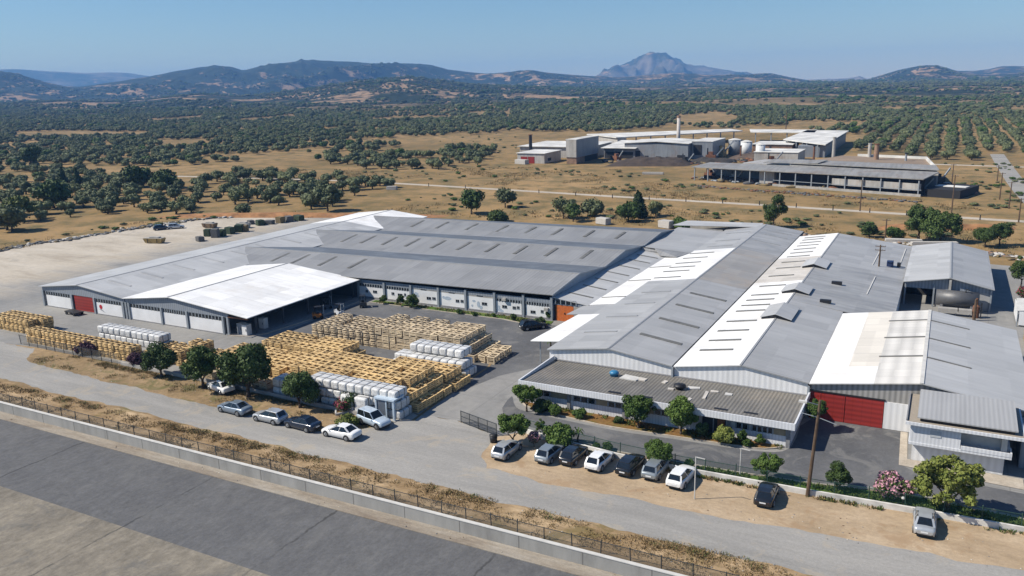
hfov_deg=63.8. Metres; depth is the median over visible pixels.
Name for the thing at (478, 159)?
olive tree
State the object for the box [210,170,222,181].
olive tree
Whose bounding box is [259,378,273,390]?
crate
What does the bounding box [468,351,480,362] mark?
crate
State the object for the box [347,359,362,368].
crate
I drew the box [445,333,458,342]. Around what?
crate
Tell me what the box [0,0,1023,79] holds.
sky
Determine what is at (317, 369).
crate
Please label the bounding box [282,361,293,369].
crate
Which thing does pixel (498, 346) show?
crate
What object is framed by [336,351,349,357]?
crate
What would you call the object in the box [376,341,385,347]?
crate
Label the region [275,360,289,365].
crate
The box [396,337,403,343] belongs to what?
crate
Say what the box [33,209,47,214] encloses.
olive tree
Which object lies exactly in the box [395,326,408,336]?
crate
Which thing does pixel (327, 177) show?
olive tree
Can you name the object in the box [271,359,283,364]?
crate
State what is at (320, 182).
olive tree
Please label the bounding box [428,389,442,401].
crate
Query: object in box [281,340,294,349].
crate
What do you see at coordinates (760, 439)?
shrub
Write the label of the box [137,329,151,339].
wrapped bundle
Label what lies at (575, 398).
window
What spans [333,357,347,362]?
crate
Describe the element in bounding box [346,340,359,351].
crate
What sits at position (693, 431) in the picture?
weeds
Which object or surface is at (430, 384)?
crate
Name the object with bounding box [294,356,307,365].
crate
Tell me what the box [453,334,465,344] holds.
crate
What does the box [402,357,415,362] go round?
crate
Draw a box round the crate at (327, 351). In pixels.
[321,349,334,354]
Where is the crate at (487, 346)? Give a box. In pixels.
[481,344,493,351]
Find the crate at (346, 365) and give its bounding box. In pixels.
[339,363,353,369]
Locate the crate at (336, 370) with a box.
[328,368,343,373]
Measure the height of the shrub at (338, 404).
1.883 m
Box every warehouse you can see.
[38,210,426,318]
[245,246,604,320]
[316,229,643,269]
[374,215,673,249]
[547,224,804,374]
[671,233,911,417]
[808,310,1023,448]
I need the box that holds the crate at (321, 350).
[313,348,326,354]
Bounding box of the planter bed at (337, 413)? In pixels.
[335,409,347,415]
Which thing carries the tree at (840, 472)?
on the grass strip at (795, 485)
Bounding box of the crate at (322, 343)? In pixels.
[316,341,329,346]
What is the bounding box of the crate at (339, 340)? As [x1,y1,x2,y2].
[331,338,344,343]
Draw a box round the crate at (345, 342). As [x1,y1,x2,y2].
[339,339,351,344]
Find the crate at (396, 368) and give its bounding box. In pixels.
[386,365,401,374]
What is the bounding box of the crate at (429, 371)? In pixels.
[419,364,433,377]
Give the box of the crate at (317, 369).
[313,365,328,373]
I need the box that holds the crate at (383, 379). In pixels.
[375,376,391,382]
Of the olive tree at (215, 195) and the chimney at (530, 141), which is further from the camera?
the chimney at (530, 141)
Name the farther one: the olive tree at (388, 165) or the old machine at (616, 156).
the old machine at (616, 156)
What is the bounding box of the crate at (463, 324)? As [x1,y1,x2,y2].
[458,322,470,327]
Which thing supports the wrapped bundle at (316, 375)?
on the wrapped bundle
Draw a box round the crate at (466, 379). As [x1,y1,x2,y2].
[456,373,470,386]
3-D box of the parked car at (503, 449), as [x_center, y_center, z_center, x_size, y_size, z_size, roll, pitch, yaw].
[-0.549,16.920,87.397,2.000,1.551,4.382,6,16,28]
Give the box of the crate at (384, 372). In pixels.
[379,370,392,375]
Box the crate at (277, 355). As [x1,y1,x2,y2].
[271,354,284,360]
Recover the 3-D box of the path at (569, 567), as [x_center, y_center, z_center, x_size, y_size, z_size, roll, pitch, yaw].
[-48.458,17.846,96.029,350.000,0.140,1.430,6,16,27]
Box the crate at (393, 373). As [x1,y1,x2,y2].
[385,371,400,380]
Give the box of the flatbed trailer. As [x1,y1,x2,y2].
[64,309,83,315]
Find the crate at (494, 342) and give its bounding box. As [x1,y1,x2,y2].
[488,340,500,347]
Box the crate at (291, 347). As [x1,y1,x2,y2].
[287,341,301,351]
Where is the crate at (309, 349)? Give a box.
[307,345,319,355]
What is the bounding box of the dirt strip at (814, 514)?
[481,433,1023,569]
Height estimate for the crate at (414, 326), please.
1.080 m
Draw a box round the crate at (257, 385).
[253,377,268,388]
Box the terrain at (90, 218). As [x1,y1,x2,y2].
[0,52,1023,495]
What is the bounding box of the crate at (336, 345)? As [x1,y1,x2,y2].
[329,343,342,348]
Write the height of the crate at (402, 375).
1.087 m
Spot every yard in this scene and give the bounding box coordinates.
[0,218,1023,517]
[257,302,556,392]
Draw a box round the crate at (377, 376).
[368,374,383,380]
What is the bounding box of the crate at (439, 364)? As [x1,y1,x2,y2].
[434,362,445,369]
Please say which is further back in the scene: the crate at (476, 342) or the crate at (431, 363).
the crate at (476, 342)
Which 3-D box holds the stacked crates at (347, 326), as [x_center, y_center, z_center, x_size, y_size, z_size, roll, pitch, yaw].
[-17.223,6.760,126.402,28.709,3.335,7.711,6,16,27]
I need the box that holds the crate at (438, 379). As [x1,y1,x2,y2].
[428,374,442,387]
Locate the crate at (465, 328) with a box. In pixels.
[459,326,470,332]
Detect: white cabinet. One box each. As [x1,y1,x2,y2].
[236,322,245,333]
[241,323,251,335]
[258,317,267,328]
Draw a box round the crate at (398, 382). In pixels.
[385,377,401,385]
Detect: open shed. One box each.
[122,263,359,337]
[692,162,938,196]
[903,242,994,311]
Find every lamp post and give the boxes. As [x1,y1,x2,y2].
[694,457,704,498]
[739,448,749,474]
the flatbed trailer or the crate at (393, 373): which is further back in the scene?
the flatbed trailer
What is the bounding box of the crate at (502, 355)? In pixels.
[492,349,505,359]
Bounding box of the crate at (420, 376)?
[411,369,425,382]
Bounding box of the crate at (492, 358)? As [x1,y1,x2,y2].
[487,353,499,364]
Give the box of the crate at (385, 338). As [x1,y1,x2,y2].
[382,335,388,342]
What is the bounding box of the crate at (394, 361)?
[386,359,401,365]
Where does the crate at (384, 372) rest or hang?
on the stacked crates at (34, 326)
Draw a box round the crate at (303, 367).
[299,362,315,373]
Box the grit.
[2,355,1021,575]
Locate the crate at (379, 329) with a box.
[375,324,387,334]
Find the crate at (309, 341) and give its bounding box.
[302,339,316,342]
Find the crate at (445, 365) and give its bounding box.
[439,363,453,369]
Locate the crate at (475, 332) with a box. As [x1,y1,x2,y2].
[466,327,478,337]
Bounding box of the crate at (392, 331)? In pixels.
[389,326,401,335]
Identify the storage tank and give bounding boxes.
[935,289,979,313]
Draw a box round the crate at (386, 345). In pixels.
[382,341,392,348]
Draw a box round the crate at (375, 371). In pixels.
[370,368,384,374]
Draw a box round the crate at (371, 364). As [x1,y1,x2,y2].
[363,361,378,367]
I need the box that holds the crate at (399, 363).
[395,361,410,371]
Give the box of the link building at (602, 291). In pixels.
[553,220,762,320]
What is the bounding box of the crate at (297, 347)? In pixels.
[294,343,308,352]
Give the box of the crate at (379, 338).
[376,334,381,340]
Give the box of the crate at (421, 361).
[417,359,429,365]
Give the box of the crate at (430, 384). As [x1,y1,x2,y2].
[420,379,434,390]
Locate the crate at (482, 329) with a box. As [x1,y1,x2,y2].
[473,324,485,334]
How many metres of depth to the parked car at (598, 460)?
83.03 m
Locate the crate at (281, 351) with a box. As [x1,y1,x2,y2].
[273,349,287,356]
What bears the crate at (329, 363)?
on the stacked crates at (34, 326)
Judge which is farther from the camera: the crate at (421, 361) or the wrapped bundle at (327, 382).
the crate at (421, 361)
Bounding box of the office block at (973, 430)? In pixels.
[906,389,1023,474]
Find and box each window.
[45,291,69,297]
[95,298,120,304]
[129,303,159,310]
[162,308,184,314]
[188,312,221,320]
[359,283,382,287]
[386,286,408,290]
[496,298,520,303]
[526,301,549,306]
[542,390,550,396]
[555,299,576,305]
[573,395,595,404]
[607,401,621,408]
[654,409,669,416]
[735,422,748,429]
[751,424,773,433]
[930,431,941,437]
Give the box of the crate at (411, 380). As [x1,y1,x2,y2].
[402,373,417,386]
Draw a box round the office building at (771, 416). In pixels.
[518,355,810,448]
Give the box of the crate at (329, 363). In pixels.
[323,360,337,367]
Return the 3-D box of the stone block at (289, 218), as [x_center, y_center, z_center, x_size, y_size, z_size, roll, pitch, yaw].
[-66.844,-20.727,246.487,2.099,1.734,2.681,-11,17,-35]
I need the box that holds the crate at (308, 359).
[302,357,316,362]
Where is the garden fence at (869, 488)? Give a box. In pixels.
[530,420,1023,525]
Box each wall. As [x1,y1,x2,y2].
[0,401,686,575]
[120,362,356,414]
[526,429,1023,532]
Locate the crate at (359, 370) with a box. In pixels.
[354,366,368,375]
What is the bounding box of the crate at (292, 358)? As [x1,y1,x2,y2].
[284,356,298,360]
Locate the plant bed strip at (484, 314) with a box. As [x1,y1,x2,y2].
[372,300,552,323]
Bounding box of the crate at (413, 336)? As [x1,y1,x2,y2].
[409,328,422,338]
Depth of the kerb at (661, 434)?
91.10 m
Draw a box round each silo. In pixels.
[728,138,740,155]
[741,140,752,153]
[756,143,765,150]
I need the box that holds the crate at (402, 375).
[394,372,408,381]
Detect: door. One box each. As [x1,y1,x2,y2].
[74,295,93,311]
[528,157,534,162]
[556,305,573,320]
[809,391,820,416]
[820,392,844,421]
[844,396,883,427]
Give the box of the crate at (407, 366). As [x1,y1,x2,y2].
[403,362,416,372]
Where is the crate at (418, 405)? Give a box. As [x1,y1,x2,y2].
[410,398,426,412]
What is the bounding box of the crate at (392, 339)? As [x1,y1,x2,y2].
[389,336,396,342]
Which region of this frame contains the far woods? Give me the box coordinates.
[0,62,1023,229]
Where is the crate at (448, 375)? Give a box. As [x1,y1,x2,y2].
[439,369,453,381]
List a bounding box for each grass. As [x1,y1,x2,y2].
[694,465,1023,525]
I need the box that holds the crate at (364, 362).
[357,360,370,365]
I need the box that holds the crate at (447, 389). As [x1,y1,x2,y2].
[436,384,451,396]
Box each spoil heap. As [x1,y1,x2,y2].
[157,212,448,217]
[607,156,692,165]
[691,157,736,163]
[729,152,753,159]
[878,224,1015,229]
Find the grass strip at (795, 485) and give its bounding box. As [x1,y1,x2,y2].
[680,463,988,517]
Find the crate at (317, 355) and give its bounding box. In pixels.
[311,353,325,358]
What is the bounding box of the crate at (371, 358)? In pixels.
[366,356,378,363]
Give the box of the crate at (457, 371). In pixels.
[447,364,461,376]
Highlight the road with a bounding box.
[0,342,1023,575]
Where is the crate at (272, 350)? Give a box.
[266,348,280,354]
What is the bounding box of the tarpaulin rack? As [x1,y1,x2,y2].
[1014,298,1023,326]
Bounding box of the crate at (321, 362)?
[316,360,330,365]
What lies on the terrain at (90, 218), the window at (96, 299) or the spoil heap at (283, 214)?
the spoil heap at (283, 214)
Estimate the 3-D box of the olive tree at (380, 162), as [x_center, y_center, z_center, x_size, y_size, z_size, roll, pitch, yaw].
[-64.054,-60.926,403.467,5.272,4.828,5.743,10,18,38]
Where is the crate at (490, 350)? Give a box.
[484,348,497,353]
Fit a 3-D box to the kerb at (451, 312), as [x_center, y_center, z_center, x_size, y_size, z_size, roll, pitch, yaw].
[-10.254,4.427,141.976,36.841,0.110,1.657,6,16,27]
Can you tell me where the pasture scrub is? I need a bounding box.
[0,166,1023,254]
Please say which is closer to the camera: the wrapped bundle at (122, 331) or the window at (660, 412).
the window at (660, 412)
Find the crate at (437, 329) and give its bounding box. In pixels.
[431,327,443,332]
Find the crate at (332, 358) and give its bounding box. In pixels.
[326,355,340,362]
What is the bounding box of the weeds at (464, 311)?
[375,301,534,319]
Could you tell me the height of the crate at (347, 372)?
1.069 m
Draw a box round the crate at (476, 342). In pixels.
[467,339,479,349]
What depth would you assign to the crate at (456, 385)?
106.35 m
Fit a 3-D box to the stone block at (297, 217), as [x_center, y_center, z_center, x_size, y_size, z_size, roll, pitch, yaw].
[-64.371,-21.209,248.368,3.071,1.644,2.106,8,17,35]
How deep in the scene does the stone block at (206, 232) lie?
223.71 m
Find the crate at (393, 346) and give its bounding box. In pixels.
[390,342,399,349]
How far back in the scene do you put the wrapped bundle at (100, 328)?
131.56 m
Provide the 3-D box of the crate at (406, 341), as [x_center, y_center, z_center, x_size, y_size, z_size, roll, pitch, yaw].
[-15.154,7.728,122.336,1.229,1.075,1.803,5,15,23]
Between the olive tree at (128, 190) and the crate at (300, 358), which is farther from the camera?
the olive tree at (128, 190)
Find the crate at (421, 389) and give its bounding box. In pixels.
[411,383,427,397]
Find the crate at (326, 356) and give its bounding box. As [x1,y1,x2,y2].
[319,354,332,361]
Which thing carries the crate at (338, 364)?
on the stacked crates at (34, 326)
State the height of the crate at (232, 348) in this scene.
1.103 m
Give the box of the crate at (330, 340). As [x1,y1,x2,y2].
[325,337,337,342]
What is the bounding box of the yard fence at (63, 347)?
[18,334,116,362]
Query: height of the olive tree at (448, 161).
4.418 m
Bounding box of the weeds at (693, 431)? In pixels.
[530,407,782,449]
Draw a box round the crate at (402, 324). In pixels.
[396,322,408,329]
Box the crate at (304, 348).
[301,343,315,354]
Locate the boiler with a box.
[972,298,982,318]
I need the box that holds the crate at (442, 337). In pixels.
[438,333,450,341]
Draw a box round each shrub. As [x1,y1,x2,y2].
[72,338,97,354]
[125,352,142,365]
[333,396,348,411]
[334,412,359,425]
[340,391,356,410]
[379,295,387,303]
[396,295,404,305]
[403,293,419,307]
[456,308,462,313]
[486,209,508,220]
[510,313,516,319]
[527,430,541,446]
[532,398,552,413]
[535,316,545,322]
[542,421,574,446]
[548,404,561,415]
[571,407,586,419]
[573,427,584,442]
[592,442,599,447]
[602,441,612,449]
[613,415,623,423]
[673,216,689,228]
[684,458,694,465]
[695,422,708,435]
[712,424,735,443]
[736,429,746,440]
[741,437,752,446]
[750,452,784,477]
[755,433,765,444]
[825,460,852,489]
[859,222,879,237]
[872,470,916,500]
[886,226,905,237]
[1015,286,1023,297]
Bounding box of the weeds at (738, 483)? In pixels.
[565,445,1023,534]
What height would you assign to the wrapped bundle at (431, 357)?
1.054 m
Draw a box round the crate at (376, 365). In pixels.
[372,363,385,367]
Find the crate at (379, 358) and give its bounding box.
[372,357,386,364]
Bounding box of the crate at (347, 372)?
[337,369,352,376]
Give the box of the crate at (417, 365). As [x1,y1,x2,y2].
[410,363,424,371]
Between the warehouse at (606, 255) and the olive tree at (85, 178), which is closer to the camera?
the warehouse at (606, 255)
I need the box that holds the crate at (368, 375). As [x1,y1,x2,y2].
[360,373,375,379]
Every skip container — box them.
[143,236,165,242]
[201,222,217,227]
[235,221,250,226]
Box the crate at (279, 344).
[274,340,288,349]
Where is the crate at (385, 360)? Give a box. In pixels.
[379,358,393,364]
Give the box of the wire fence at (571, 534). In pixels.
[0,393,738,575]
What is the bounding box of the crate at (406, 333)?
[403,328,415,337]
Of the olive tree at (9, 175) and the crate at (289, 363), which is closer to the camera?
the crate at (289, 363)
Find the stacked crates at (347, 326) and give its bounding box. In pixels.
[312,313,492,350]
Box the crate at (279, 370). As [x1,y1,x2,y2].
[272,365,287,376]
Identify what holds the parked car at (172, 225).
on the yard at (26, 272)
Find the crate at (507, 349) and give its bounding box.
[500,345,511,356]
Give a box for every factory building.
[517,141,613,157]
[517,149,560,163]
[601,140,636,158]
[625,138,697,158]
[691,138,724,158]
[743,154,978,198]
[752,141,798,151]
[754,148,805,160]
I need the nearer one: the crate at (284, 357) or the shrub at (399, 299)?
the crate at (284, 357)
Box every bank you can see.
[0,216,233,251]
[0,344,354,446]
[692,185,921,202]
[803,233,1023,260]
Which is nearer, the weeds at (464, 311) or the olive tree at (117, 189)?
the weeds at (464, 311)
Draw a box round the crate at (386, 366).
[379,364,392,370]
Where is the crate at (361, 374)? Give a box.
[352,372,367,378]
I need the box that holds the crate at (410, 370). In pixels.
[404,368,417,375]
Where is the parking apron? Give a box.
[0,486,269,575]
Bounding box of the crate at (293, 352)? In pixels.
[286,351,300,355]
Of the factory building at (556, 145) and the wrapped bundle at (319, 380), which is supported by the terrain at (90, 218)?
the factory building at (556, 145)
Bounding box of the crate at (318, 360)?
[310,358,324,363]
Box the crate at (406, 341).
[403,338,411,344]
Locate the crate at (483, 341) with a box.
[474,336,486,346]
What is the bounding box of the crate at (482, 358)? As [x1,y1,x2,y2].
[478,352,490,362]
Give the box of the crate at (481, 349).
[475,347,487,355]
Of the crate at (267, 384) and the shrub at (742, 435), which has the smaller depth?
the shrub at (742, 435)
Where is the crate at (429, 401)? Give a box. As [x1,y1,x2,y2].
[421,394,434,406]
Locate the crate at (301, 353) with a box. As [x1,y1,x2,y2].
[294,352,307,357]
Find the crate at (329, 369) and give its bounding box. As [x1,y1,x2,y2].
[321,366,336,372]
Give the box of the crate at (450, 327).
[445,325,456,329]
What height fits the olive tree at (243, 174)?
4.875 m
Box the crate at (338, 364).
[331,362,345,369]
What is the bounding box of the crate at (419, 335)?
[416,329,429,339]
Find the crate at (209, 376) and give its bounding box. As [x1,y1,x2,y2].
[206,368,219,379]
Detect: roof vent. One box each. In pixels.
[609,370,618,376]
[673,383,685,389]
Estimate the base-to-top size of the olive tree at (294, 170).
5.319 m
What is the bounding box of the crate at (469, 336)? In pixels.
[460,331,472,341]
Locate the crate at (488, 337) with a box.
[479,332,491,341]
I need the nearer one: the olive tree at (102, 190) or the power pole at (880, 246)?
the power pole at (880, 246)
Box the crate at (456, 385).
[448,378,462,391]
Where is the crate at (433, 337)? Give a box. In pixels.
[430,331,443,340]
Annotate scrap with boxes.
[602,158,753,164]
[691,175,926,196]
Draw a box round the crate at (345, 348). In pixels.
[336,344,350,353]
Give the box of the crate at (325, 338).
[317,336,331,341]
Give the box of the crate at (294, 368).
[291,361,306,373]
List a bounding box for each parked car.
[153,224,168,230]
[167,223,184,228]
[207,380,234,394]
[217,399,252,416]
[252,407,287,425]
[284,414,321,432]
[321,422,361,441]
[356,405,390,429]
[491,439,521,460]
[518,319,546,330]
[534,443,564,463]
[558,444,588,465]
[584,450,613,471]
[615,453,645,476]
[641,457,670,480]
[666,464,694,488]
[753,481,779,507]
[912,506,937,536]
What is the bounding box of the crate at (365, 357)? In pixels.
[356,355,371,360]
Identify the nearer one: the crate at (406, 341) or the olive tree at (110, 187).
the crate at (406, 341)
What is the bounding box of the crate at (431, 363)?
[425,361,437,364]
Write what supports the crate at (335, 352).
on the stacked crates at (34, 326)
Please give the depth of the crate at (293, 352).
115.83 m
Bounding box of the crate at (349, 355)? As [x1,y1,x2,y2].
[342,353,356,359]
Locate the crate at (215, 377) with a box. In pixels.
[212,371,218,379]
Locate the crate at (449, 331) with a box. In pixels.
[445,329,457,332]
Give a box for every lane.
[935,164,1022,166]
[990,154,1023,202]
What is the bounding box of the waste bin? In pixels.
[489,433,497,442]
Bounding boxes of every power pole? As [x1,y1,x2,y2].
[799,399,836,496]
[859,180,863,210]
[875,245,885,266]
[884,219,890,238]
[951,175,958,212]
[972,299,976,320]
[999,173,1005,199]
[1008,182,1013,208]
[1017,198,1023,221]
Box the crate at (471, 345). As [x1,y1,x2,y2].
[463,343,473,350]
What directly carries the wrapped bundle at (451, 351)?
on the wrapped bundle at (446, 359)
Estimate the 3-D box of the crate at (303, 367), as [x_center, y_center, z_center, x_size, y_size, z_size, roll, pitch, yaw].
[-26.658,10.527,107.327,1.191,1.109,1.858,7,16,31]
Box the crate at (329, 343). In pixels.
[323,342,336,347]
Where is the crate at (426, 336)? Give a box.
[423,330,436,339]
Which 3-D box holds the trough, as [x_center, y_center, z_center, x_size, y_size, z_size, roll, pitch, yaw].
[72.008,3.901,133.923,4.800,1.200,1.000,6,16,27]
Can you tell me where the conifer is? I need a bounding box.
[632,190,648,218]
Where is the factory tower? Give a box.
[565,136,598,163]
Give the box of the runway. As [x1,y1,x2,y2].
[0,419,576,575]
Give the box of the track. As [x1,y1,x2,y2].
[177,176,1023,222]
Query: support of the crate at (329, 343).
on the stacked crates at (34, 326)
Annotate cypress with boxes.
[57,166,67,182]
[72,167,81,184]
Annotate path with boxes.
[0,411,622,575]
[899,432,1023,489]
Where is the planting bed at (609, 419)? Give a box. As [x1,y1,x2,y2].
[525,401,776,447]
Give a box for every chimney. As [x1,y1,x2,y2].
[528,134,531,149]
[676,116,680,137]
[813,145,815,159]
[832,137,836,156]
[867,143,871,156]
[873,144,879,159]
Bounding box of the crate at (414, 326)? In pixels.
[410,324,422,329]
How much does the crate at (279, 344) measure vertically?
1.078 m
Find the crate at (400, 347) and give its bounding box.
[397,344,405,350]
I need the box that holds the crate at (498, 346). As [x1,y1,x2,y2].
[492,344,503,350]
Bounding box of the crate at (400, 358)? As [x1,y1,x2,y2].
[396,356,406,359]
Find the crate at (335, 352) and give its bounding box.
[327,350,342,357]
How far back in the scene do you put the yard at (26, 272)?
151.79 m
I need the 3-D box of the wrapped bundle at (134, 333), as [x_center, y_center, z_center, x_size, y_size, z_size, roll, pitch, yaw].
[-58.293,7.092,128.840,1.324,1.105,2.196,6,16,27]
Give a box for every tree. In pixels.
[0,177,10,186]
[0,193,6,201]
[0,204,29,231]
[1,195,37,212]
[2,173,14,179]
[3,182,18,188]
[5,188,20,196]
[11,176,26,181]
[18,145,41,163]
[18,180,30,193]
[25,185,37,192]
[29,178,73,207]
[30,181,42,186]
[33,175,45,181]
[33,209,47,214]
[33,211,46,221]
[35,199,53,210]
[48,168,62,173]
[49,198,67,207]
[55,201,76,212]
[63,167,73,173]
[64,208,74,216]
[66,175,72,182]
[68,185,80,194]
[73,195,89,207]
[81,175,91,182]
[82,183,93,189]
[83,169,94,174]
[86,171,96,176]
[86,187,97,194]
[87,191,105,203]
[90,177,103,183]
[91,196,103,204]
[92,173,102,178]
[93,181,102,189]
[95,200,112,211]
[98,188,110,192]
[100,204,114,213]
[101,174,112,182]
[101,185,113,191]
[104,195,116,205]
[105,191,119,196]
[107,179,122,187]
[110,171,121,176]
[111,195,120,202]
[112,187,120,192]
[116,176,130,183]
[119,196,127,203]
[120,165,152,183]
[121,181,137,188]
[122,186,137,196]
[126,192,141,206]
[135,176,149,186]
[136,187,141,193]
[140,202,153,212]
[140,341,178,377]
[143,190,151,197]
[147,180,154,187]
[147,191,160,197]
[149,196,163,201]
[150,168,177,184]
[151,182,169,190]
[152,199,168,210]
[156,195,167,200]
[166,188,181,199]
[166,200,183,213]
[173,179,184,187]
[176,194,191,201]
[179,345,218,388]
[184,198,196,202]
[184,202,196,211]
[187,186,193,192]
[189,178,206,185]
[190,191,203,202]
[193,186,204,192]
[196,181,208,191]
[198,172,214,180]
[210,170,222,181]
[210,191,222,200]
[214,343,271,397]
[218,186,226,194]
[221,173,236,181]
[223,170,234,175]
[225,174,234,181]
[227,190,241,204]
[228,176,237,185]
[228,185,241,191]
[231,165,244,172]
[234,203,251,212]
[235,170,250,178]
[238,183,250,188]
[240,187,253,202]
[243,178,251,183]
[250,179,259,185]
[251,187,262,198]
[255,168,267,180]
[256,184,267,189]
[260,189,277,202]
[263,170,274,177]
[265,165,277,177]
[266,176,272,183]
[267,185,281,191]
[271,195,285,204]
[272,180,283,187]
[273,170,282,179]
[276,173,291,182]
[280,171,293,177]
[280,370,320,407]
[282,180,298,193]
[282,186,295,196]
[287,167,298,177]
[295,185,311,194]
[297,181,316,188]
[298,173,309,181]
[305,176,316,182]
[309,170,316,177]
[309,182,341,210]
[314,179,328,186]
[320,173,332,181]
[324,155,336,163]
[331,169,343,180]
[335,180,347,190]
[336,174,348,180]
[341,156,351,163]
[346,176,362,186]
[348,185,360,195]
[352,156,361,161]
[358,159,370,168]
[360,175,370,185]
[366,179,377,188]
[369,156,377,164]
[374,175,385,185]
[375,159,386,168]
[380,177,395,185]
[383,162,392,168]
[387,154,397,159]
[392,160,400,168]
[406,158,418,168]
[425,157,438,167]
[434,159,442,169]
[443,158,452,166]
[454,150,463,155]
[454,155,462,162]
[459,188,484,213]
[465,156,472,162]
[471,153,480,157]
[473,156,482,164]
[477,151,488,157]
[494,187,517,207]
[497,413,530,439]
[512,384,542,411]
[534,418,544,432]
[551,197,575,218]
[565,203,581,221]
[579,197,604,216]
[615,201,640,221]
[621,394,656,427]
[644,438,672,461]
[648,200,662,214]
[664,395,698,434]
[762,193,788,224]
[805,398,828,430]
[904,203,936,238]
[906,150,913,155]
[909,454,985,511]
[918,209,963,240]
[925,149,935,158]
[930,147,938,157]
[940,150,954,159]
[965,151,980,159]
[972,227,996,247]
[990,222,1013,245]
[1009,255,1023,286]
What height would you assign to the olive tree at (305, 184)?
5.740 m
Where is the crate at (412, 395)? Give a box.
[406,388,417,400]
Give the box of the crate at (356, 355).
[351,354,363,358]
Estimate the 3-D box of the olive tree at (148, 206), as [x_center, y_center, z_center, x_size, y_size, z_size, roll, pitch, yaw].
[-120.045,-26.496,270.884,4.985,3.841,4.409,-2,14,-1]
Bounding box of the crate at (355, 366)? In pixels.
[347,364,361,375]
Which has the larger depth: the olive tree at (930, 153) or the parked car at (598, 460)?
the olive tree at (930, 153)
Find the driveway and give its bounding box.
[502,396,1023,516]
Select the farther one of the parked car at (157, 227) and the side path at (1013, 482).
the parked car at (157, 227)
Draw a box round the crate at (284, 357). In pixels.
[277,355,291,361]
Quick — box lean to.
[1015,416,1023,468]
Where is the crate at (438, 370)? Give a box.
[434,368,445,374]
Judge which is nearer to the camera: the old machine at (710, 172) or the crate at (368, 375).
the crate at (368, 375)
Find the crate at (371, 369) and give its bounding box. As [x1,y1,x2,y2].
[362,367,376,373]
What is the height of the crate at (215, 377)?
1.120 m
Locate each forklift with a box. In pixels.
[312,305,330,318]
[320,295,337,309]
[334,303,344,315]
[360,293,366,307]
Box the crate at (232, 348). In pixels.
[224,346,238,350]
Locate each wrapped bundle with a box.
[97,323,112,332]
[103,324,118,333]
[108,325,123,334]
[114,325,129,335]
[120,326,134,336]
[121,336,127,341]
[125,327,140,337]
[131,328,145,338]
[133,338,139,343]
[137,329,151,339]
[138,340,144,346]
[142,330,155,340]
[144,340,150,347]
[149,331,163,340]
[154,332,170,342]
[272,373,287,386]
[273,386,280,393]
[311,372,325,382]
[316,373,334,386]
[318,387,326,395]
[321,396,329,404]
[323,374,341,387]
[326,388,334,396]
[329,397,337,405]
[331,375,348,389]
[334,389,341,398]
[339,377,356,391]
[340,392,356,409]
[347,378,365,392]
[354,394,371,410]
[355,380,372,393]
[363,381,381,395]
[370,396,373,404]
[371,382,389,395]
[380,384,397,396]
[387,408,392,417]
[388,385,406,397]
[390,395,409,409]
[395,349,408,357]
[395,405,411,419]
[401,350,413,357]
[410,339,425,350]
[411,352,424,358]
[417,340,432,351]
[418,353,431,362]
[425,341,440,353]
[425,353,438,362]
[432,342,448,354]
[433,355,445,361]
[439,343,455,355]
[440,356,453,362]
[447,344,462,356]
[448,357,463,366]
[455,345,471,357]
[456,357,472,369]
[461,365,476,375]
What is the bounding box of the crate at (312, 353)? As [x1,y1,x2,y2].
[303,352,318,357]
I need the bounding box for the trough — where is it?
[938,306,971,316]
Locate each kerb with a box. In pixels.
[228,301,360,336]
[371,302,550,324]
[412,364,490,420]
[522,403,783,449]
[571,439,1023,519]
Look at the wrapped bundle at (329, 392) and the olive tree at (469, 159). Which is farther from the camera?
the olive tree at (469, 159)
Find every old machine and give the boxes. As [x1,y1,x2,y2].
[612,150,622,160]
[682,153,693,161]
[704,168,717,175]
[706,147,723,157]
[719,140,734,156]
[729,170,742,176]
[768,151,782,158]
[937,168,950,183]
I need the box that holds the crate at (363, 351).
[352,349,365,355]
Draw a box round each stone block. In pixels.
[195,236,204,241]
[203,229,210,236]
[210,228,219,237]
[219,229,226,236]
[224,226,235,233]
[234,224,242,231]
[243,225,248,231]
[255,219,264,225]
[265,220,274,223]
[275,216,284,222]
[284,215,293,221]
[293,214,303,220]
[386,186,397,189]
[515,159,528,164]
[596,217,610,224]
[642,172,663,174]
[658,219,673,228]
[885,238,922,242]
[910,241,958,245]
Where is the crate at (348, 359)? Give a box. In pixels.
[341,357,355,363]
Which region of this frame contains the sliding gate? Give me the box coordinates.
[460,410,496,433]
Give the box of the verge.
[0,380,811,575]
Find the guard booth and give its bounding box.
[373,394,403,421]
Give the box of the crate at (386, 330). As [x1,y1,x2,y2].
[382,325,393,335]
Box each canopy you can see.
[531,314,598,362]
[587,129,741,142]
[750,129,815,143]
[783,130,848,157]
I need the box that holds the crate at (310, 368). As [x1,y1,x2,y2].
[307,364,321,374]

